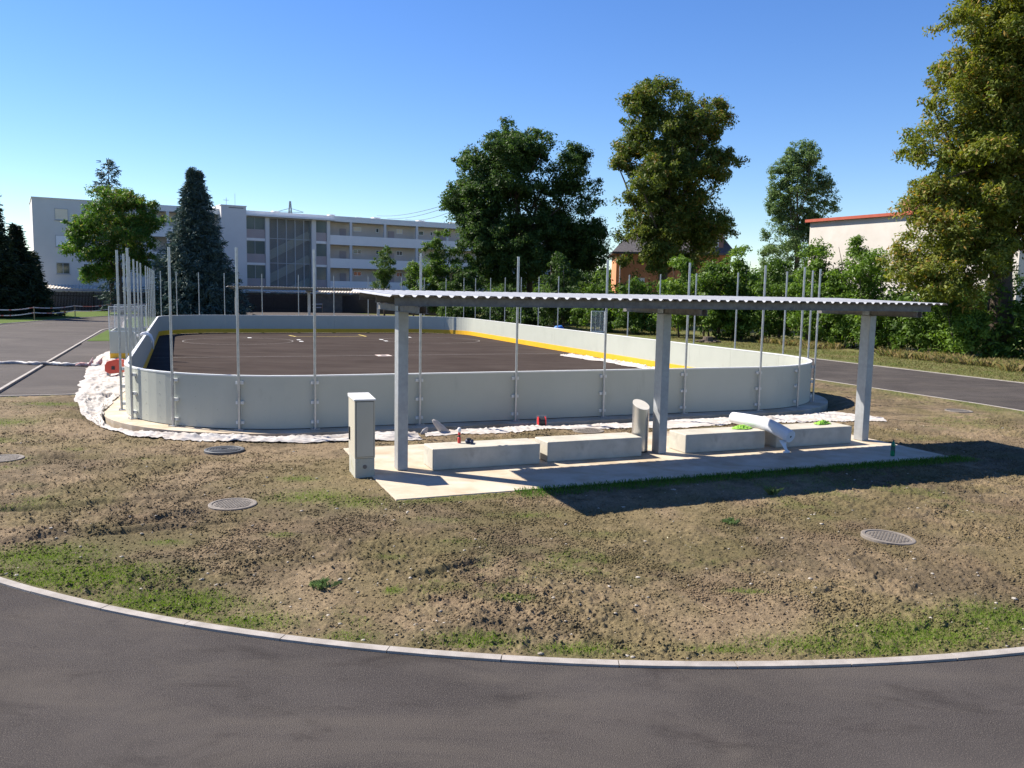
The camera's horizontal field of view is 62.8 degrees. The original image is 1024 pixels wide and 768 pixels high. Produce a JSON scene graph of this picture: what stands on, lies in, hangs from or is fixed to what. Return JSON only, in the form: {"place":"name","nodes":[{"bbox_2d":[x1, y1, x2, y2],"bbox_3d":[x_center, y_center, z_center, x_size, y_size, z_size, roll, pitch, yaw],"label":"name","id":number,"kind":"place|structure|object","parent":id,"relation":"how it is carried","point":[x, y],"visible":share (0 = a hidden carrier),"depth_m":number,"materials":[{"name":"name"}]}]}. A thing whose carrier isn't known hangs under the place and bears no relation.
{"place":"outdoors","nodes":[
{"label":"outdoors","id":0,"kind":"place"},
{"bbox_2d":[0,321,122,387],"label":"old track","id":1,"kind":"structure","parent":0,"point":[38,342],"depth_m":44.87,"materials":[{"name":"asphalt"}]},
{"bbox_2d":[0,311,137,323],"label":"lawn edge","id":2,"kind":"object","parent":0,"point":[67,315],"visible":0.57,"depth_m":77.13,"materials":[{"name":"plant"}]},
{"bbox_2d":[92,158,130,311],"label":"spruce tree","id":3,"kind":"object","parent":2,"relation":"on","point":[111,284],"visible":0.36,"depth_m":91.59,"materials":[{"name":"green plant"}]},
{"bbox_2d":[58,183,174,313],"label":"walnut tree","id":4,"kind":"object","parent":2,"relation":"on","point":[88,226],"visible":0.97,"depth_m":85.06,"materials":[{"name":"green plant"}]},
{"bbox_2d":[87,328,146,340],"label":"lawn","id":5,"kind":"structure","parent":0,"point":[104,336],"depth_m":48.75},
{"bbox_2d":[0,311,388,394],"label":"pavement","id":6,"kind":"structure","parent":0,"point":[50,379],"depth_m":31.02,"materials":[{"name":"asphalt"}]},
{"bbox_2d":[0,393,93,396],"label":"plaza kerb","id":7,"kind":"structure","parent":6,"relation":"on","point":[35,395],"depth_m":23.43,"materials":[{"name":"concrete"}]},
{"bbox_2d":[0,361,99,365],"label":"twisted sheet","id":8,"kind":"object","parent":6,"relation":"on","point":[53,363],"visible":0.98,"depth_m":31.94,"materials":[{"name":"white fabric"}]},
{"bbox_2d":[0,314,127,324],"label":"pavement kerb","id":9,"kind":"structure","parent":6,"relation":"on","point":[55,319],"depth_m":70.43,"materials":[{"name":"concrete"}]},
{"bbox_2d":[0,303,322,319],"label":"tape barrier","id":10,"kind":"object","parent":6,"relation":"on","point":[34,312],"visible":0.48,"depth_m":74.06,"materials":[{"name":"white plastic"}]},
{"bbox_2d":[226,286,387,315],"bbox_3d":[-15.128,-5.651,62.460,11.570,3.104,3.040,-1,7,-21],"label":"shelter","id":11,"kind":"object","parent":6,"relation":"on","point":[306,289],"visible":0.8,"depth_m":61.46,"materials":[{"name":"metal"}]},
{"bbox_2d":[369,245,396,315],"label":"young tree","id":12,"kind":"object","parent":6,"relation":"on","point":[384,274],"visible":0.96,"depth_m":94.82,"materials":[{"name":"green plant"}]},
{"bbox_2d":[146,333,784,428],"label":"rink floor","id":13,"kind":"structure","parent":0,"point":[213,353],"depth_m":39.37,"materials":[{"name":"asphalt"}]},
{"bbox_2d":[561,353,654,368],"bbox_3d":[5.032,-0.881,36.369,1.222,0.177,11.895,-1,7,-21],"label":"fleece sheet","id":14,"kind":"object","parent":13,"relation":"on","point":[624,363],"visible":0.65,"depth_m":37.73,"materials":[{"name":"fabric"}]},
{"bbox_2d":[138,405,828,428],"bbox_3d":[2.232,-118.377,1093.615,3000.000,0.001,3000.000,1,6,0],"label":"ground","id":15,"kind":"structure","parent":0,"point":[497,420],"depth_m":21.79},
{"bbox_2d":[103,333,827,436],"bbox_3d":[-6.193,-1.227,39.623,21.240,0.236,41.240,-1,7,-21],"label":"rink footing","id":16,"kind":"object","parent":15,"relation":"on","point":[114,416],"visible":0.41,"depth_m":20.02,"materials":[{"name":"concrete"}]},
{"bbox_2d":[108,304,145,358],"bbox_3d":[-16.571,-2.309,36.229,1.325,2.270,3.364,-1,7,-21],"label":"team box","id":17,"kind":"object","parent":16,"relation":"on","point":[113,340],"visible":0.61,"depth_m":34.77,"materials":[{"name":"plastic"}]},
{"bbox_2d":[115,247,821,430],"bbox_3d":[-6.154,-3.321,39.390,20.530,3.970,40.530,-1,7,-21],"label":"rink barrier","id":18,"kind":"object","parent":16,"relation":"on","point":[704,378],"visible":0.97,"depth_m":21.20,"materials":[{"name":"plastic"}]},
{"bbox_2d":[134,331,153,348],"bbox_3d":[-13.936,-1.658,31.766,0.708,0.668,0.211,1,6,2],"label":"cloth strip","id":19,"kind":"object","parent":18,"relation":"attached to","point":[148,334],"visible":0.8,"depth_m":31.73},
{"bbox_2d":[591,311,604,332],"bbox_3d":[4.369,-2.626,42.809,0.780,2.203,0.068,-1,7,-21],"label":"team box","id":20,"kind":"object","parent":16,"relation":"on","point":[595,325],"visible":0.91,"depth_m":42.75,"materials":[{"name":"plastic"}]},
{"bbox_2d":[472,265,806,296],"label":"distant woods","id":21,"kind":"object","parent":15,"relation":"on","point":[599,273],"visible":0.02,"depth_m":129.79,"materials":[{"name":"green plant"}]},
{"bbox_2d":[805,199,1023,320],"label":"white building","id":22,"kind":"structure","parent":15,"relation":"on","point":[877,230],"depth_m":77.26,"materials":[{"name":"paint"}]},
{"bbox_2d":[0,0,993,286],"label":"sky","id":23,"kind":"structure","parent":0,"point":[346,108],"materials":[{"name":"blue"}]},
{"bbox_2d":[0,357,1023,660],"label":"dirt field","id":24,"kind":"structure","parent":0,"point":[890,405],"depth_m":10.61,"materials":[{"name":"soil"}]},
{"bbox_2d":[0,454,24,462],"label":"manhole cover","id":25,"kind":"object","parent":24,"relation":"on","point":[9,457],"visible":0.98,"depth_m":15.05,"materials":[{"name":"metal"}]},
{"bbox_2d":[75,357,102,365],"bbox_3d":[-16.106,-0.805,31.871,1.037,0.463,0.228,1,6,0],"label":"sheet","id":26,"kind":"object","parent":24,"relation":"on","point":[99,361],"visible":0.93,"depth_m":31.84,"materials":[{"name":"fabric"}]},
{"bbox_2d":[204,446,244,454],"bbox_3d":[-5.515,1.286,16.073,0.740,0.090,0.740,1,6,2],"label":"manhole cover","id":27,"kind":"object","parent":24,"relation":"on","point":[222,450],"visible":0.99,"depth_m":15.94,"materials":[{"name":"metal"}]},
{"bbox_2d":[208,498,256,510],"bbox_3d":[-4.054,1.774,12.169,0.680,0.086,0.680,4,7,27],"label":"manhole cover","id":28,"kind":"object","parent":24,"relation":"on","point":[231,504],"visible":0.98,"depth_m":12.11,"materials":[{"name":"metal"}]},
{"bbox_2d":[74,351,421,442],"bbox_3d":[-12.315,-0.106,27.217,5.371,0.252,27.996,-4,8,-37],"label":"fleece sheet","id":29,"kind":"object","parent":24,"relation":"on","point":[100,384],"visible":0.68,"depth_m":19.89,"materials":[{"name":"fabric"}]},
{"bbox_2d":[105,359,124,375],"bbox_3d":[-13.456,-0.566,28.377,0.550,0.580,0.315,1,6,-4],"label":"cable reel","id":30,"kind":"object","parent":29,"relation":"on","point":[111,366],"visible":0.89,"depth_m":28.23,"materials":[{"name":"plastic"}]},
{"bbox_2d":[308,576,342,590],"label":"weed","id":31,"kind":"object","parent":24,"relation":"on","point":[320,584],"visible":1,"depth_m":8.84,"materials":[{"name":"green plant"}]},
{"bbox_2d":[348,392,375,477],"bbox_3d":[-2.560,0.901,14.247,0.372,1.440,0.690,-1,7,-20],"label":"utility cabinet","id":32,"kind":"object","parent":24,"relation":"on","point":[361,433],"visible":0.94,"depth_m":13.95,"materials":[{"name":"plastic"}]},
{"bbox_2d":[420,419,449,434],"bbox_3d":[-1.691,0.979,18.414,0.690,0.412,0.116,-1,7,-21],"label":"fleece fold","id":33,"kind":"object","parent":24,"relation":"on","point":[439,426],"visible":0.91,"depth_m":18.42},
{"bbox_2d":[0,400,1023,659],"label":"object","id":34,"kind":"object","parent":24,"relation":"on","point":[814,606],"visible":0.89,"depth_m":10.04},
{"bbox_2d":[4,427,1023,658],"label":"pebbles","id":35,"kind":"object","parent":24,"relation":"on","point":[636,605],"visible":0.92,"depth_m":9.40,"materials":[{"name":"stone"}]},
{"bbox_2d":[424,418,723,435],"bbox_3d":[1.443,1.013,19.765,7.343,0.196,1.501,-1,7,-17],"label":"fleece sheet","id":36,"kind":"object","parent":24,"relation":"on","point":[682,423],"visible":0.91,"depth_m":19.56,"materials":[{"name":"fabric"}]},
{"bbox_2d":[537,415,546,425],"bbox_3d":[0.699,0.879,19.770,0.251,0.285,0.250,0,6,-7],"label":"cable reel","id":37,"kind":"object","parent":36,"relation":"on","point":[542,421],"visible":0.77,"depth_m":19.69,"materials":[{"name":"plastic"}]},
{"bbox_2d":[573,428,603,433],"bbox_3d":[1.750,1.099,19.226,0.720,0.086,0.720,6,8,38],"label":"manhole cover","id":38,"kind":"object","parent":24,"relation":"on","point":[590,430],"visible":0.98,"depth_m":19.15,"materials":[{"name":"metal"}]},
{"bbox_2d":[343,427,950,500],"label":"shelter slab","id":39,"kind":"structure","parent":24,"relation":"on","point":[418,479],"depth_m":15.12,"materials":[{"name":"concrete"}]},
{"bbox_2d":[424,438,539,469],"bbox_3d":[-0.539,1.261,15.191,2.030,0.375,0.600,-1,7,-22],"label":"concrete bench","id":40,"kind":"object","parent":39,"relation":"on","point":[475,454],"visible":1,"depth_m":14.94,"materials":[{"name":"concrete"}]},
{"bbox_2d":[535,432,641,461],"bbox_3d":[1.469,1.200,16.078,2.000,0.375,0.600,-1,7,-22],"label":"concrete bench","id":41,"kind":"object","parent":39,"relation":"on","point":[585,447],"visible":0.89,"depth_m":15.82,"materials":[{"name":"concrete"}]},
{"bbox_2d":[632,399,648,452],"bbox_3d":[2.549,0.830,16.642,0.332,1.027,0.332,-1,7,-22],"label":"litter bin","id":42,"kind":"object","parent":39,"relation":"on","point":[640,419],"visible":0.77,"depth_m":16.51,"materials":[{"name":"metal"}]},
{"bbox_2d":[352,289,946,469],"bbox_3d":[2.920,-0.192,16.496,11.570,3.104,3.040,-1,7,-22],"label":"shelter","id":43,"kind":"object","parent":39,"relation":"on","point":[663,307],"visible":1,"depth_m":15.52,"materials":[{"name":"metal"}]},
{"bbox_2d":[669,427,764,452],"bbox_3d":[4.201,1.131,17.163,1.920,0.375,0.610,-1,7,-22],"label":"concrete bench","id":44,"kind":"object","parent":39,"relation":"on","point":[705,440],"visible":0.91,"depth_m":16.89,"materials":[{"name":"concrete"}]},
{"bbox_2d":[732,424,751,429],"bbox_3d":[4.771,0.877,17.387,0.461,0.092,0.296,-2,7,-27],"label":"safety vest","id":45,"kind":"object","parent":44,"relation":"on","point":[740,426],"visible":1,"depth_m":17.32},
{"bbox_2d":[761,422,851,447],"bbox_3d":[6.271,1.081,17.963,2.000,0.375,0.620,-1,7,-22],"label":"concrete bench","id":46,"kind":"object","parent":39,"relation":"on","point":[809,434],"visible":0.68,"depth_m":17.73,"materials":[{"name":"concrete"}]},
{"bbox_2d":[729,412,794,453],"bbox_3d":[5.185,0.990,17.413,0.317,0.634,1.605,-3,7,-31],"label":"fleece roll","id":47,"kind":"object","parent":46,"relation":"on","point":[781,431],"visible":0.99,"depth_m":17.19,"materials":[{"name":"fabric"}]},
{"bbox_2d":[813,420,830,424],"bbox_3d":[6.758,0.820,18.226,0.460,0.094,0.251,-4,8,-39],"label":"safety vest","id":48,"kind":"object","parent":46,"relation":"on","point":[823,422],"visible":1,"depth_m":18.16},
{"bbox_2d":[890,440,895,455],"bbox_3d":[7.587,1.276,16.688,0.086,0.322,0.086,-1,7,-17],"label":"plastic bottle","id":49,"kind":"object","parent":39,"relation":"on","point":[893,446],"visible":1,"depth_m":16.66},
{"bbox_2d":[720,517,739,524],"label":"weed","id":50,"kind":"object","parent":24,"relation":"on","point":[731,520],"visible":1,"depth_m":11.56,"materials":[{"name":"green plant"}]},
{"bbox_2d":[514,455,976,498],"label":"grass","id":51,"kind":"structure","parent":24,"relation":"on","point":[813,468],"depth_m":14.56,"materials":[{"name":"plant"}]},
{"bbox_2d":[763,484,783,494],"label":"weed","id":52,"kind":"object","parent":24,"relation":"on","point":[769,490],"visible":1,"depth_m":13.26,"materials":[{"name":"green plant"}]},
{"bbox_2d":[704,411,885,424],"bbox_3d":[7.207,0.914,21.615,5.171,0.195,1.746,-1,7,-17],"label":"fleece sheet","id":53,"kind":"object","parent":24,"relation":"on","point":[834,416],"visible":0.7,"depth_m":21.59,"materials":[{"name":"fabric"}]},
{"bbox_2d":[860,529,915,545],"bbox_3d":[4.990,2.062,11.126,0.680,0.086,0.680,4,6,0],"label":"manhole cover","id":54,"kind":"object","parent":24,"relation":"on","point":[887,537],"visible":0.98,"depth_m":11.07,"materials":[{"name":"metal"}]},
{"bbox_2d":[945,409,972,412],"bbox_3d":[12.697,0.791,23.827,0.720,0.086,0.720,1,6,-5],"label":"manhole cover","id":55,"kind":"object","parent":24,"relation":"on","point":[960,410],"visible":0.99,"depth_m":23.78,"materials":[{"name":"metal"}]},
{"bbox_2d":[0,358,1023,767],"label":"road","id":56,"kind":"structure","parent":0,"point":[80,686],"depth_m":6.41,"materials":[{"name":"asphalt"}]},
{"bbox_2d":[0,328,1023,668],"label":"kerb","id":57,"kind":"structure","parent":56,"relation":"on","point":[514,658],"depth_m":7.35,"materials":[{"name":"concrete"}]},
{"bbox_2d":[0,320,1023,382],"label":"kerb","id":58,"kind":"structure","parent":56,"relation":"on","point":[804,357],"depth_m":37.67,"materials":[{"name":"concrete"}]},
{"bbox_2d":[53,310,1023,381],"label":"grass verge","id":59,"kind":"object","parent":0,"point":[846,349],"depth_m":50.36,"materials":[{"name":"plant"}]},
{"bbox_2d":[0,195,43,317],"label":"dark conifer","id":60,"kind":"object","parent":59,"relation":"on","point":[8,280],"visible":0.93,"depth_m":73.58,"materials":[{"name":"green plant"}]},
{"bbox_2d":[0,223,67,316],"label":"dark conifer","id":61,"kind":"object","parent":59,"relation":"on","point":[16,233],"visible":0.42,"depth_m":75.95,"materials":[{"name":"green plant"}]},
{"bbox_2d":[30,250,53,306],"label":"dark conifer","id":62,"kind":"object","parent":59,"relation":"on","point":[35,255],"visible":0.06,"depth_m":78.48,"materials":[{"name":"green plant"}]},
{"bbox_2d":[48,284,157,309],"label":"shed","id":63,"kind":"structure","parent":59,"relation":"on","point":[77,287],"depth_m":97.50,"materials":[{"name":"paint"}]},
{"bbox_2d":[48,291,312,311],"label":"wooden fence","id":64,"kind":"object","parent":59,"relation":"on","point":[274,303],"visible":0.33,"depth_m":102.27,"materials":[{"name":"brown wood"}]},
{"bbox_2d":[136,166,255,316],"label":"spruce tree","id":65,"kind":"object","parent":59,"relation":"on","point":[195,246],"visible":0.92,"depth_m":81.57,"materials":[{"name":"green plant"}]},
{"bbox_2d":[240,289,358,312],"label":"shed","id":66,"kind":"structure","parent":59,"relation":"on","point":[330,304],"depth_m":105.86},
{"bbox_2d":[29,196,572,294],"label":"apartment block","id":67,"kind":"structure","parent":59,"relation":"on","point":[276,248],"depth_m":113.18,"materials":[{"name":"grey paint"}]},
{"bbox_2d":[54,208,68,220],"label":"window","id":68,"kind":"structure","parent":67,"relation":"in","point":[60,214],"depth_m":98.97,"materials":[{"name":"glass"}]},
{"bbox_2d":[55,235,68,246],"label":"window","id":69,"kind":"structure","parent":67,"relation":"in","point":[58,238],"depth_m":99.20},
{"bbox_2d":[56,262,70,274],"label":"window","id":70,"kind":"structure","parent":67,"relation":"in","point":[61,268],"depth_m":99.67,"materials":[{"name":"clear glass"}]},
{"bbox_2d":[246,216,264,229],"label":"window","id":71,"kind":"structure","parent":67,"relation":"in","point":[251,222],"depth_m":110.61,"materials":[{"name":"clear glass"}]},
{"bbox_2d":[247,240,264,253],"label":"window","id":72,"kind":"structure","parent":67,"relation":"in","point":[253,247],"depth_m":110.96,"materials":[{"name":"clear glass"}]},
{"bbox_2d":[247,265,265,278],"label":"window","id":73,"kind":"structure","parent":67,"relation":"in","point":[253,271],"depth_m":111.29,"materials":[{"name":"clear glass"}]},
{"bbox_2d":[280,201,302,212],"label":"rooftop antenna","id":74,"kind":"object","parent":67,"relation":"on","point":[290,207],"visible":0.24,"depth_m":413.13,"materials":[{"name":"metal"}]},
{"bbox_2d":[316,220,326,232],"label":"window","id":75,"kind":"structure","parent":67,"relation":"in","point":[321,226],"depth_m":115.16,"materials":[{"name":"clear glass"}]},
{"bbox_2d":[316,243,326,256],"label":"window","id":76,"kind":"structure","parent":67,"relation":"in","point":[321,249],"depth_m":115.49,"materials":[{"name":"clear glass"}]},
{"bbox_2d":[316,267,326,279],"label":"window","id":77,"kind":"structure","parent":67,"relation":"in","point":[321,272],"depth_m":115.83,"materials":[{"name":"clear glass"}]},
{"bbox_2d":[342,296,438,315],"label":"wooden fence","id":78,"kind":"object","parent":59,"relation":"on","point":[353,304],"visible":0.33,"depth_m":105.09,"materials":[{"name":"brown wood"}]},
{"bbox_2d":[400,260,425,315],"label":"young tree","id":79,"kind":"object","parent":59,"relation":"on","point":[410,284],"visible":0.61,"depth_m":96.87,"materials":[{"name":"green plant"}]},
{"bbox_2d":[408,228,478,316],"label":"shrub","id":80,"kind":"object","parent":59,"relation":"on","point":[434,268],"visible":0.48,"depth_m":82.68,"materials":[{"name":"green plant"}]},
{"bbox_2d":[435,262,488,317],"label":"shrub","id":81,"kind":"object","parent":59,"relation":"on","point":[461,283],"visible":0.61,"depth_m":78.81,"materials":[{"name":"green plant"}]},
{"bbox_2d":[457,283,528,323],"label":"shrub","id":82,"kind":"object","parent":59,"relation":"on","point":[497,313],"visible":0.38,"depth_m":76.69,"materials":[{"name":"green plant"}]},
{"bbox_2d":[438,115,618,318],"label":"beech tree","id":83,"kind":"object","parent":59,"relation":"on","point":[481,195],"visible":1,"depth_m":82.72,"materials":[{"name":"green plant"}]},
{"bbox_2d":[505,307,559,326],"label":"shrub","id":84,"kind":"object","parent":59,"relation":"on","point":[529,316],"visible":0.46,"depth_m":74.50,"materials":[{"name":"green plant"}]},
{"bbox_2d":[533,251,591,327],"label":"shrub","id":85,"kind":"object","parent":59,"relation":"on","point":[565,284],"visible":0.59,"depth_m":71.17,"materials":[{"name":"green plant"}]},
{"bbox_2d":[568,283,621,331],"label":"shrub","id":86,"kind":"object","parent":59,"relation":"on","point":[597,318],"visible":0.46,"depth_m":67.06,"materials":[{"name":"green plant"}]},
{"bbox_2d":[597,276,656,333],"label":"shrub","id":87,"kind":"object","parent":59,"relation":"on","point":[637,323],"visible":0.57,"depth_m":64.68,"materials":[{"name":"green plant"}]},
{"bbox_2d":[609,215,733,323],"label":"house","id":88,"kind":"structure","parent":59,"relation":"on","point":[617,273],"depth_m":90.97,"materials":[{"name":"paint"}]},
{"bbox_2d":[607,72,749,294],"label":"chestnut tree","id":89,"kind":"object","parent":59,"relation":"on","point":[673,169],"visible":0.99,"depth_m":74.45,"materials":[{"name":"green plant"}]},
{"bbox_2d":[649,254,709,337],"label":"shrub","id":90,"kind":"object","parent":59,"relation":"on","point":[681,262],"visible":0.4,"depth_m":61.11,"materials":[{"name":"green plant"}]},
{"bbox_2d":[685,260,755,339],"bbox_3d":[14.640,-5.947,59.392,5.017,5.834,4.428,-2,7,-27],"label":"shrub","id":91,"kind":"object","parent":59,"relation":"on","point":[713,272],"visible":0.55,"depth_m":58.70,"materials":[{"name":"green plant"}]},
{"bbox_2d":[714,244,769,339],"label":"shrub","id":92,"kind":"object","parent":59,"relation":"on","point":[739,266],"visible":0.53,"depth_m":58.85,"materials":[{"name":"green plant"}]},
{"bbox_2d":[479,274,1023,359],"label":"thicket","id":93,"kind":"object","parent":59,"relation":"on","point":[1002,288],"visible":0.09,"depth_m":46.53,"materials":[{"name":"green plant"}]},
{"bbox_2d":[745,255,815,340],"bbox_3d":[18.452,-5.780,57.206,4.836,5.957,4.600,-3,7,-30],"label":"shrub","id":94,"kind":"object","parent":59,"relation":"on","point":[771,326],"visible":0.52,"depth_m":57.00,"materials":[{"name":"green plant"}]},
{"bbox_2d":[757,137,841,281],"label":"poplar tree","id":95,"kind":"object","parent":59,"relation":"on","point":[797,231],"visible":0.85,"depth_m":94.59,"materials":[{"name":"green plant"}]},
{"bbox_2d":[782,237,850,341],"bbox_3d":[19.902,-5.979,54.354,4.503,7.247,5.050,5,7,30],"label":"shrub","id":96,"kind":"object","parent":59,"relation":"on","point":[810,250],"visible":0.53,"depth_m":53.97,"materials":[{"name":"green plant"}]},
{"bbox_2d":[799,261,880,342],"bbox_3d":[21.088,-5.057,53.694,5.235,5.619,6.063,1,6,0],"label":"shrub","id":97,"kind":"object","parent":59,"relation":"on","point":[826,324],"visible":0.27,"depth_m":53.11,"materials":[{"name":"green plant"}]},
{"bbox_2d":[816,234,895,347],"bbox_3d":[21.616,-5.720,52.196,4.389,7.307,4.904,6,8,39],"label":"shrub","id":98,"kind":"object","parent":59,"relation":"on","point":[856,250],"visible":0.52,"depth_m":51.90,"materials":[{"name":"green plant"}]},
{"bbox_2d":[831,247,914,350],"bbox_3d":[22.102,-5.180,50.679,4.398,6.361,4.868,1,6,0],"label":"shrub","id":99,"kind":"object","parent":59,"relation":"on","point":[881,278],"visible":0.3,"depth_m":50.48,"materials":[{"name":"green plant"}]},
{"bbox_2d":[850,279,945,349],"bbox_3d":[22.969,-4.175,49.363,5.680,4.680,4.889,1,6,0],"label":"shrub","id":100,"kind":"object","parent":59,"relation":"on","point":[884,331],"visible":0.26,"depth_m":48.91,"materials":[{"name":"green plant"}]},
{"bbox_2d":[889,288,1000,352],"bbox_3d":[24.308,-3.722,46.687,6.117,4.422,4.554,-2,7,-23],"label":"shrub","id":101,"kind":"object","parent":59,"relation":"on","point":[930,320],"visible":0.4,"depth_m":46.25,"materials":[{"name":"green plant"}]},
{"bbox_2d":[875,0,1023,358],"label":"chestnut tree","id":102,"kind":"object","parent":59,"relation":"on","point":[969,210],"visible":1,"depth_m":42.89,"materials":[{"name":"green plant"}]},
{"bbox_2d":[928,307,1010,359],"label":"shrub","id":103,"kind":"object","parent":59,"relation":"on","point":[967,329],"visible":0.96,"depth_m":43.78,"materials":[{"name":"green plant"}]},
{"bbox_2d":[965,271,1023,346],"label":"shrub","id":104,"kind":"object","parent":59,"relation":"on","point":[1017,275],"visible":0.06,"depth_m":51.59,"materials":[{"name":"green plant"}]},
{"bbox_2d":[991,294,1023,359],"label":"shrub","id":105,"kind":"object","parent":59,"relation":"on","point":[1003,327],"visible":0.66,"depth_m":43.68,"materials":[{"name":"green plant"}]},
{"bbox_2d":[1007,338,1023,347],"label":"shrub","id":106,"kind":"object","parent":59,"relation":"on","point":[1017,342],"visible":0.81,"depth_m":43.59,"materials":[{"name":"green plant"}]},
{"bbox_2d":[695,336,721,342],"bbox_3d":[13.148,-2.952,56.008,1.694,0.417,1.158,1,6,0],"label":"tree stump","id":107,"kind":"object","parent":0,"point":[706,339],"visible":0.94,"depth_m":55.69,"materials":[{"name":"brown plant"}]},
{"bbox_2d":[624,326,1023,371],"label":"dry grass","id":108,"kind":"structure","parent":0,"point":[1016,364],"depth_m":43.65,"materials":[{"name":"plant"}]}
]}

